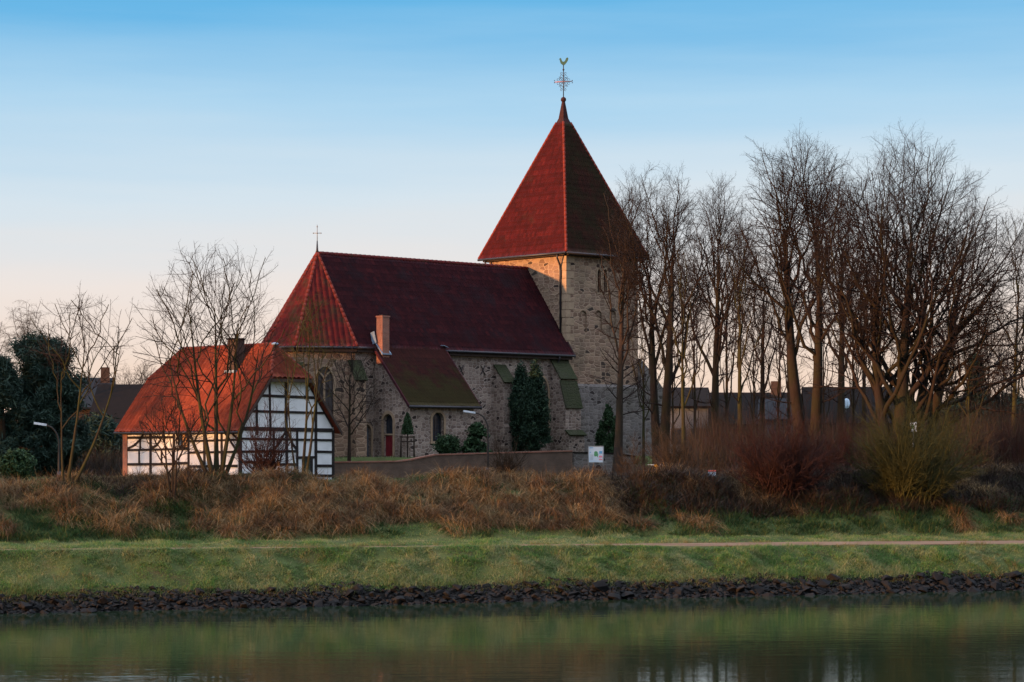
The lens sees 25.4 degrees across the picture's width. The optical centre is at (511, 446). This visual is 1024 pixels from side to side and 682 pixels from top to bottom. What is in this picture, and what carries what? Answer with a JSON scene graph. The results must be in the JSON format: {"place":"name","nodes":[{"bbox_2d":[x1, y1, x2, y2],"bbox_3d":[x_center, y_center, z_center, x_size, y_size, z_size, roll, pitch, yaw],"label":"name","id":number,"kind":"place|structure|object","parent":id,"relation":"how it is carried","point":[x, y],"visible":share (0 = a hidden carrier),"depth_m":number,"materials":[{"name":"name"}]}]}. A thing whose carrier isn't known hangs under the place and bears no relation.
{"place":"outdoors","nodes":[
{"label":"outdoors","id":0,"kind":"place"},
{"bbox_2d":[0,590,1023,681],"bbox_3d":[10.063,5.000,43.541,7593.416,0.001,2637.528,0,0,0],"label":"water","id":1,"kind":"structure","parent":0,"point":[958,636],"depth_m":57.97,"materials":[{"name":"green liquid"}]},
{"bbox_2d":[0,456,1023,612],"bbox_3d":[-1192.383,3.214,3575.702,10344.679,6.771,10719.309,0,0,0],"label":"ground","id":2,"kind":"structure","parent":0,"point":[178,567],"depth_m":76.43,"materials":[{"name":"green plant"}]},
{"bbox_2d":[0,352,31,476],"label":"dark conifer","id":3,"kind":"object","parent":2,"relation":"on","point":[11,431],"visible":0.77,"depth_m":145.47,"materials":[{"name":"green plant"}]},
{"bbox_2d":[0,448,37,481],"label":"round bush","id":4,"kind":"object","parent":2,"relation":"on","point":[22,462],"visible":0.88,"depth_m":127.50,"materials":[{"name":"green plant"}]},
{"bbox_2d":[0,299,52,373],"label":"birch tree","id":5,"kind":"object","parent":2,"relation":"on","point":[16,334],"visible":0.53,"depth_m":189.75,"materials":[{"name":"brown plant"}]},
{"bbox_2d":[20,601,33,610],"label":"riprap stone","id":6,"kind":"object","parent":2,"relation":"on","point":[26,606],"visible":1,"depth_m":68.23,"materials":[{"name":"stone"}]},
{"bbox_2d":[34,422,60,475],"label":"street lamp","id":7,"kind":"object","parent":2,"relation":"on","point":[37,423],"visible":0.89,"depth_m":117.95,"materials":[{"name":"metal"}]},
{"bbox_2d":[5,330,98,476],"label":"dark pine","id":8,"kind":"object","parent":2,"relation":"on","point":[39,391],"visible":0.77,"depth_m":148.40,"materials":[{"name":"green plant"}]},
{"bbox_2d":[20,434,122,476],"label":"undergrowth","id":9,"kind":"object","parent":2,"relation":"on","point":[117,465],"visible":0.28,"depth_m":152.43,"materials":[{"name":"plant"}]},
{"bbox_2d":[14,283,137,486],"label":"bare tree","id":10,"kind":"object","parent":2,"relation":"on","point":[69,338],"visible":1,"depth_m":80.61,"materials":[{"name":"brown plant"}]},
{"bbox_2d":[74,367,115,423],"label":"gabled house","id":11,"kind":"structure","parent":2,"relation":"on","point":[87,400],"depth_m":207.66,"materials":[{"name":"grey stone"}]},
{"bbox_2d":[80,408,122,465],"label":"evergreen tree","id":12,"kind":"object","parent":2,"relation":"on","point":[108,427],"visible":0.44,"depth_m":166.82,"materials":[{"name":"green plant"}]},
{"bbox_2d":[98,597,110,604],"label":"riprap stone","id":13,"kind":"object","parent":2,"relation":"on","point":[103,600],"visible":1,"depth_m":69.21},
{"bbox_2d":[88,384,143,423],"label":"barn","id":14,"kind":"structure","parent":2,"relation":"on","point":[123,396],"depth_m":199.45,"materials":[{"name":"grey tile"}]},
{"bbox_2d":[113,362,141,383],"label":"bare tree","id":15,"kind":"object","parent":2,"relation":"on","point":[126,376],"visible":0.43,"depth_m":249.79,"materials":[{"name":"brown plant"}]},
{"bbox_2d":[131,360,154,383],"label":"bare tree","id":16,"kind":"object","parent":2,"relation":"on","point":[143,372],"visible":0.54,"depth_m":249.96,"materials":[{"name":"brown plant"}]},
{"bbox_2d":[130,394,218,502],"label":"bare sapling","id":17,"kind":"object","parent":2,"relation":"on","point":[172,488],"visible":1,"depth_m":80.49,"materials":[{"name":"brown plant"}]},
{"bbox_2d":[129,239,293,475],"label":"bare tree","id":18,"kind":"object","parent":2,"relation":"on","point":[234,358],"visible":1,"depth_m":83.62,"materials":[{"name":"brown plant"}]},
{"bbox_2d":[113,338,342,479],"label":"timber framed house","id":19,"kind":"structure","parent":2,"relation":"on","point":[327,428],"depth_m":135.82,"materials":[{"name":"white paint"}]},
{"bbox_2d":[220,389,301,474],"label":"pollard shrub","id":20,"kind":"object","parent":2,"relation":"on","point":[273,458],"visible":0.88,"depth_m":88.86,"materials":[{"name":"plant"}]},
{"bbox_2d":[272,289,339,474],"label":"bare tree","id":21,"kind":"object","parent":2,"relation":"on","point":[304,326],"visible":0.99,"depth_m":88.96,"materials":[{"name":"brown plant"}]},
{"bbox_2d":[21,454,649,481],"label":"field grass","id":22,"kind":"structure","parent":2,"relation":"on","point":[329,478],"depth_m":142.66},
{"bbox_2d":[314,332,387,460],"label":"bare tree","id":23,"kind":"object","parent":2,"relation":"on","point":[350,413],"visible":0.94,"depth_m":139.41,"materials":[{"name":"brown plant"}]},
{"bbox_2d":[352,585,363,595],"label":"riprap stone","id":24,"kind":"object","parent":2,"relation":"on","point":[358,589],"visible":1,"depth_m":72.06,"materials":[{"name":"stone"}]},
{"bbox_2d":[400,412,414,456],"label":"staked tree","id":25,"kind":"object","parent":2,"relation":"on","point":[407,428],"visible":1,"depth_m":142.82,"materials":[{"name":"green plant"}]},
{"bbox_2d":[432,432,460,453],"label":"clipped bush","id":26,"kind":"object","parent":2,"relation":"on","point":[449,444],"visible":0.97,"depth_m":143.56,"materials":[{"name":"green plant"}]},
{"bbox_2d":[335,450,572,478],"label":"churchyard wall","id":27,"kind":"structure","parent":2,"relation":"on","point":[557,460],"depth_m":142.24,"materials":[{"name":"stone"}]},
{"bbox_2d":[261,57,662,456],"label":"church","id":28,"kind":"structure","parent":2,"relation":"on","point":[449,341],"depth_m":156.37,"materials":[{"name":"stone"}]},
{"bbox_2d":[314,364,335,417],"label":"window","id":29,"kind":"structure","parent":28,"relation":"in","point":[329,401],"depth_m":146.28,"materials":[{"name":"black glass"}]},
{"bbox_2d":[366,421,372,456],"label":"door","id":30,"kind":"structure","parent":28,"relation":"in","point":[371,435],"depth_m":147.61,"materials":[{"name":"stone"}]},
{"bbox_2d":[381,411,394,456],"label":"door","id":31,"kind":"structure","parent":28,"relation":"in","point":[390,422],"depth_m":146.93,"materials":[{"name":"red wood"}]},
{"bbox_2d":[430,410,445,443],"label":"window","id":32,"kind":"structure","parent":28,"relation":"in","point":[435,419],"depth_m":146.96,"materials":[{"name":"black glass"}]},
{"bbox_2d":[538,376,549,429],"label":"window","id":33,"kind":"structure","parent":28,"relation":"in","point":[547,384],"depth_m":158.48,"materials":[{"name":"beige glass"}]},
{"bbox_2d":[596,268,601,293],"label":"window","id":34,"kind":"structure","parent":28,"relation":"in","point":[597,274],"depth_m":162.30,"materials":[{"name":"glass"}]},
{"bbox_2d":[602,268,607,293],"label":"window","id":35,"kind":"structure","parent":28,"relation":"in","point":[603,276],"depth_m":162.87,"materials":[{"name":"glass"}]},
{"bbox_2d":[457,592,471,599],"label":"riprap stone","id":36,"kind":"object","parent":2,"relation":"on","point":[464,595],"visible":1,"depth_m":72.77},
{"bbox_2d":[463,410,488,468],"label":"street lamp","id":37,"kind":"object","parent":2,"relation":"on","point":[487,435],"visible":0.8,"depth_m":138.45,"materials":[{"name":"metal"}]},
{"bbox_2d":[459,421,493,452],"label":"evergreen bush","id":38,"kind":"object","parent":2,"relation":"on","point":[473,442],"visible":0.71,"depth_m":147.17,"materials":[{"name":"green plant"}]},
{"bbox_2d":[484,431,529,473],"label":"bare shrub","id":39,"kind":"object","parent":2,"relation":"on","point":[512,466],"visible":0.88,"depth_m":136.79,"materials":[{"name":"plant"}]},
{"bbox_2d":[0,454,1023,541],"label":"dry grass","id":40,"kind":"structure","parent":2,"relation":"on","point":[522,481],"depth_m":82.42,"materials":[{"name":"plant"}]},
{"bbox_2d":[0,468,1023,543],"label":"green tufts","id":41,"kind":"object","parent":2,"relation":"on","point":[50,525],"visible":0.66,"depth_m":83.49,"materials":[{"name":"green plant"}]},
{"bbox_2d":[0,570,1023,613],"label":"riprap rubble","id":42,"kind":"object","parent":2,"relation":"on","point":[408,596],"visible":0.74,"depth_m":73.16,"materials":[{"name":"stone"}]},
{"bbox_2d":[0,522,1023,603],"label":"verge tufts","id":43,"kind":"object","parent":2,"relation":"on","point":[817,557],"visible":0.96,"depth_m":76.03,"materials":[{"name":"green plant"}]},
{"bbox_2d":[2,540,1023,550],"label":"towpath","id":44,"kind":"structure","parent":2,"relation":"on","point":[851,543],"depth_m":81.12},
{"bbox_2d":[507,353,530,451],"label":"cypress","id":45,"kind":"object","parent":2,"relation":"on","point":[516,396],"visible":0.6,"depth_m":154.15,"materials":[{"name":"green plant"}]},
{"bbox_2d":[516,358,553,450],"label":"cypress","id":46,"kind":"object","parent":2,"relation":"on","point":[535,420],"visible":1,"depth_m":152.06,"materials":[{"name":"green plant"}]},
{"bbox_2d":[60,455,1023,524],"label":"bramble thicket","id":47,"kind":"object","parent":2,"relation":"on","point":[718,482],"visible":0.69,"depth_m":87.85,"materials":[{"name":"plant"}]},
{"bbox_2d":[588,446,603,471],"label":"information board","id":48,"kind":"object","parent":2,"relation":"on","point":[595,453],"visible":0.94,"depth_m":139.97,"materials":[{"name":"metal"}]},
{"bbox_2d":[594,419,605,445],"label":"thuja","id":49,"kind":"object","parent":2,"relation":"on","point":[600,434],"visible":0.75,"depth_m":157.27,"materials":[{"name":"green plant"}]},
{"bbox_2d":[592,580,609,591],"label":"riprap stone","id":50,"kind":"object","parent":2,"relation":"on","point":[599,586],"visible":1,"depth_m":74.50,"materials":[{"name":"stone"}]},
{"bbox_2d":[572,452,634,473],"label":"boundary wall","id":51,"kind":"structure","parent":2,"relation":"on","point":[578,458],"depth_m":147.01,"materials":[{"name":"stone"}]},
{"bbox_2d":[601,399,614,452],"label":"thuja","id":52,"kind":"object","parent":2,"relation":"on","point":[607,416],"visible":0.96,"depth_m":156.70,"materials":[{"name":"green plant"}]},
{"bbox_2d":[609,416,615,452],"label":"thuja","id":53,"kind":"object","parent":2,"relation":"on","point":[612,437],"visible":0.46,"depth_m":156.20,"materials":[{"name":"plant"}]},
{"bbox_2d":[585,167,661,475],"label":"bare tree","id":54,"kind":"object","parent":2,"relation":"on","point":[618,442],"visible":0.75,"depth_m":140.84,"materials":[{"name":"brown plant"}]},
{"bbox_2d":[621,591,633,597],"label":"riprap stone","id":55,"kind":"object","parent":2,"relation":"on","point":[627,594],"visible":0.99,"depth_m":74.43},
{"bbox_2d":[609,430,650,474],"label":"bare shrub","id":56,"kind":"object","parent":2,"relation":"on","point":[632,459],"visible":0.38,"depth_m":107.85,"materials":[{"name":"plant"}]},
{"bbox_2d":[623,301,666,464],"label":"bare tree","id":57,"kind":"object","parent":2,"relation":"on","point":[642,372],"visible":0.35,"depth_m":149.95,"materials":[{"name":"brown plant"}]},
{"bbox_2d":[612,160,719,465],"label":"bare tree","id":58,"kind":"object","parent":2,"relation":"on","point":[653,319],"visible":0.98,"depth_m":127.69,"materials":[{"name":"brown plant"}]},
{"bbox_2d":[646,246,697,441],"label":"bare tree","id":59,"kind":"object","parent":2,"relation":"on","point":[674,363],"visible":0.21,"depth_m":149.91,"materials":[{"name":"brown plant"}]},
{"bbox_2d":[640,409,720,472],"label":"bare shrub","id":60,"kind":"object","parent":2,"relation":"on","point":[674,454],"visible":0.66,"depth_m":102.87,"materials":[{"name":"plant"}]},
{"bbox_2d":[648,227,715,455],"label":"bare tree","id":61,"kind":"object","parent":2,"relation":"on","point":[682,328],"visible":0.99,"depth_m":117.91,"materials":[{"name":"brown plant"}]},
{"bbox_2d":[670,387,710,455],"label":"white house","id":62,"kind":"structure","parent":2,"relation":"on","point":[704,395],"depth_m":186.00,"materials":[{"name":"clear stone"}]},
{"bbox_2d":[674,253,720,434],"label":"bare tree","id":63,"kind":"object","parent":2,"relation":"on","point":[694,389],"visible":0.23,"depth_m":157.96,"materials":[{"name":"brown plant"}]},
{"bbox_2d":[692,412,743,468],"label":"bare shrub","id":64,"kind":"object","parent":2,"relation":"on","point":[707,436],"visible":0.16,"depth_m":111.69,"materials":[{"name":"plant"}]},
{"bbox_2d":[674,173,766,432],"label":"bare tree","id":65,"kind":"object","parent":2,"relation":"on","point":[718,347],"visible":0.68,"depth_m":135.81,"materials":[{"name":"brown plant"}]},
{"bbox_2d":[704,248,751,434],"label":"bare tree","id":66,"kind":"object","parent":2,"relation":"on","point":[725,389],"visible":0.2,"depth_m":159.90,"materials":[{"name":"brown plant"}]},
{"bbox_2d":[710,211,774,440],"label":"bare tree","id":67,"kind":"object","parent":2,"relation":"on","point":[740,305],"visible":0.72,"depth_m":125.97,"materials":[{"name":"brown plant"}]},
{"bbox_2d":[728,277,783,438],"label":"bare tree","id":68,"kind":"object","parent":2,"relation":"on","point":[755,362],"visible":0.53,"depth_m":141.96,"materials":[{"name":"brown plant"}]},
{"bbox_2d":[708,381,804,437],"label":"long house","id":69,"kind":"structure","parent":2,"relation":"on","point":[733,402],"depth_m":193.24,"materials":[{"name":"grey stone"}]},
{"bbox_2d":[730,235,784,435],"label":"bare tree","id":70,"kind":"object","parent":2,"relation":"on","point":[762,372],"visible":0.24,"depth_m":147.84,"materials":[{"name":"brown plant"}]},
{"bbox_2d":[750,585,764,594],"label":"riprap stone","id":71,"kind":"object","parent":2,"relation":"on","point":[757,589],"visible":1,"depth_m":76.10,"materials":[{"name":"stone"}]},
{"bbox_2d":[757,398,791,434],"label":"slate house","id":72,"kind":"structure","parent":2,"relation":"on","point":[769,407],"depth_m":182.82,"materials":[{"name":"grey stone"}]},
{"bbox_2d":[756,212,812,428],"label":"bare tree","id":73,"kind":"object","parent":2,"relation":"on","point":[787,383],"visible":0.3,"depth_m":145.96,"materials":[{"name":"brown plant"}]},
{"bbox_2d":[758,264,810,422],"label":"bare tree","id":74,"kind":"object","parent":2,"relation":"on","point":[779,382],"visible":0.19,"depth_m":159.94,"materials":[{"name":"brown plant"}]},
{"bbox_2d":[708,394,864,500],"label":"bare shrub","id":75,"kind":"object","parent":2,"relation":"on","point":[777,458],"visible":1,"depth_m":88.03,"materials":[{"name":"plant"}]},
{"bbox_2d":[713,122,884,447],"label":"bare tree","id":76,"kind":"object","parent":2,"relation":"on","point":[784,268],"visible":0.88,"depth_m":119.64,"materials":[{"name":"brown plant"}]},
{"bbox_2d":[797,257,848,427],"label":"bare tree","id":77,"kind":"object","parent":2,"relation":"on","point":[823,345],"visible":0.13,"depth_m":157.95,"materials":[{"name":"brown plant"}]},
{"bbox_2d":[815,579,830,587],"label":"riprap stone","id":78,"kind":"object","parent":2,"relation":"on","point":[822,583],"visible":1,"depth_m":77.07,"materials":[{"name":"stone"}]},
{"bbox_2d":[827,573,840,581],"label":"riprap stone","id":79,"kind":"object","parent":2,"relation":"on","point":[832,577],"visible":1,"depth_m":77.50,"materials":[{"name":"stone"}]},
{"bbox_2d":[795,414,873,472],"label":"bare shrub","id":80,"kind":"object","parent":2,"relation":"on","point":[848,444],"visible":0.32,"depth_m":105.61,"materials":[{"name":"plant"}]},
{"bbox_2d":[647,367,1023,474],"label":"undergrowth","id":81,"kind":"object","parent":2,"relation":"on","point":[721,456],"visible":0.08,"depth_m":113.34,"materials":[{"name":"plant"}]},
{"bbox_2d":[805,162,875,442],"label":"bare tree","id":82,"kind":"object","parent":2,"relation":"on","point":[841,378],"visible":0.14,"depth_m":137.89,"materials":[{"name":"brown plant"}]},
{"bbox_2d":[801,387,894,435],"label":"dark house","id":83,"kind":"structure","parent":2,"relation":"on","point":[808,398],"depth_m":186.42,"materials":[{"name":"grey stone"}]},
{"bbox_2d":[828,267,876,432],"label":"bare tree","id":84,"kind":"object","parent":2,"relation":"on","point":[853,403],"visible":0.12,"depth_m":143.91,"materials":[{"name":"brown plant"}]},
{"bbox_2d":[834,235,893,437],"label":"bare tree","id":85,"kind":"object","parent":2,"relation":"on","point":[863,400],"visible":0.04,"depth_m":149.88,"materials":[{"name":"brown plant"}]},
{"bbox_2d":[856,302,909,414],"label":"bare tree","id":86,"kind":"object","parent":2,"relation":"on","point":[892,355],"visible":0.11,"depth_m":159.81,"materials":[{"name":"brown plant"}]},
{"bbox_2d":[850,389,917,467],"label":"bare shrub","id":87,"kind":"object","parent":2,"relation":"on","point":[864,456],"visible":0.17,"depth_m":103.99,"materials":[{"name":"plant"}]},
{"bbox_2d":[792,121,1022,446],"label":"bare tree","id":88,"kind":"object","parent":2,"relation":"on","point":[876,316],"visible":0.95,"depth_m":111.54,"materials":[{"name":"brown plant"}]},
{"bbox_2d":[833,372,998,513],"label":"bare shrub","id":89,"kind":"object","parent":2,"relation":"on","point":[907,466],"visible":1,"depth_m":88.74,"materials":[{"name":"plant"}]},
{"bbox_2d":[931,573,943,580],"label":"riprap stone","id":90,"kind":"object","parent":2,"relation":"on","point":[937,577],"visible":1,"depth_m":78.61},
{"bbox_2d":[922,309,958,428],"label":"bare tree","id":91,"kind":"object","parent":2,"relation":"on","point":[938,339],"visible":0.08,"depth_m":150.07,"materials":[{"name":"brown plant"}]},
{"bbox_2d":[863,185,1023,447],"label":"bare tree","id":92,"kind":"object","parent":2,"relation":"on","point":[1004,380],"visible":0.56,"depth_m":112.94,"materials":[{"name":"brown plant"}]},
{"bbox_2d":[937,577,949,586],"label":"riprap stone","id":93,"kind":"object","parent":2,"relation":"on","point":[945,582],"visible":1,"depth_m":78.59,"materials":[{"name":"stone"}]},
{"bbox_2d":[908,401,985,463],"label":"bare shrub","id":94,"kind":"object","parent":2,"relation":"on","point":[944,424],"visible":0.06,"depth_m":109.86,"materials":[{"name":"plant"}]},
{"bbox_2d":[928,340,967,429],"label":"bare tree","id":95,"kind":"object","parent":2,"relation":"on","point":[955,376],"visible":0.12,"depth_m":139.80,"materials":[{"name":"brown plant"}]},
{"bbox_2d":[941,386,965,424],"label":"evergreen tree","id":96,"kind":"object","parent":2,"relation":"on","point":[952,408],"visible":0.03,"depth_m":167.25,"materials":[{"name":"green plant"}]},
{"bbox_2d":[934,395,1010,469],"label":"bare shrub","id":97,"kind":"object","parent":2,"relation":"on","point":[977,447],"visible":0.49,"depth_m":97.58,"materials":[{"name":"plant"}]},
{"bbox_2d":[938,306,1009,443],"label":"bare tree","id":98,"kind":"object","parent":2,"relation":"on","point":[969,373],"visible":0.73,"depth_m":111.90,"materials":[{"name":"brown plant"}]},
{"bbox_2d":[960,353,992,430],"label":"spruce","id":99,"kind":"object","parent":2,"relation":"on","point":[978,399],"visible":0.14,"depth_m":139.62,"materials":[{"name":"green plant"}]},
{"bbox_2d":[961,318,1012,422],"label":"bare tree","id":100,"kind":"object","parent":2,"relation":"on","point":[990,365],"visible":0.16,"depth_m":155.94,"materials":[{"name":"brown plant"}]},
{"bbox_2d":[961,404,1023,467],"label":"bare shrub","id":101,"kind":"object","parent":2,"relation":"on","point":[1005,444],"visible":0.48,"depth_m":108.09,"materials":[{"name":"plant"}]},
{"bbox_2d":[962,207,1023,441],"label":"bare tree","id":102,"kind":"object","parent":2,"relation":"on","point":[1014,395],"visible":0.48,"depth_m":121.93,"materials":[{"name":"brown plant"}]},
{"bbox_2d":[990,581,1000,590],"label":"riprap stone","id":103,"kind":"object","parent":2,"relation":"on","point":[995,585],"visible":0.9,"depth_m":78.90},
{"bbox_2d":[984,340,1022,425],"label":"bare tree","id":104,"kind":"object","parent":2,"relation":"on","point":[1004,392],"visible":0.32,"depth_m":141.92,"materials":[{"name":"brown plant"}]},
{"bbox_2d":[990,389,1023,429],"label":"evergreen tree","id":105,"kind":"object","parent":2,"relation":"on","point":[1021,406],"visible":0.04,"depth_m":164.02,"materials":[{"name":"green plant"}]},
{"bbox_2d":[1001,302,1023,418],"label":"bare tree","id":106,"kind":"object","parent":2,"relation":"on","point":[1008,329],"visible":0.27,"depth_m":150.17,"materials":[{"name":"brown plant"}]},
{"bbox_2d":[1007,571,1022,578],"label":"riprap stone","id":107,"kind":"object","parent":2,"relation":"on","point":[1014,574],"visible":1,"depth_m":79.76,"materials":[{"name":"stone"}]},
{"bbox_2d":[0,0,1023,411],"label":"sky","id":108,"kind":"structure","parent":0,"point":[130,130],"materials":[{"name":"blue"}]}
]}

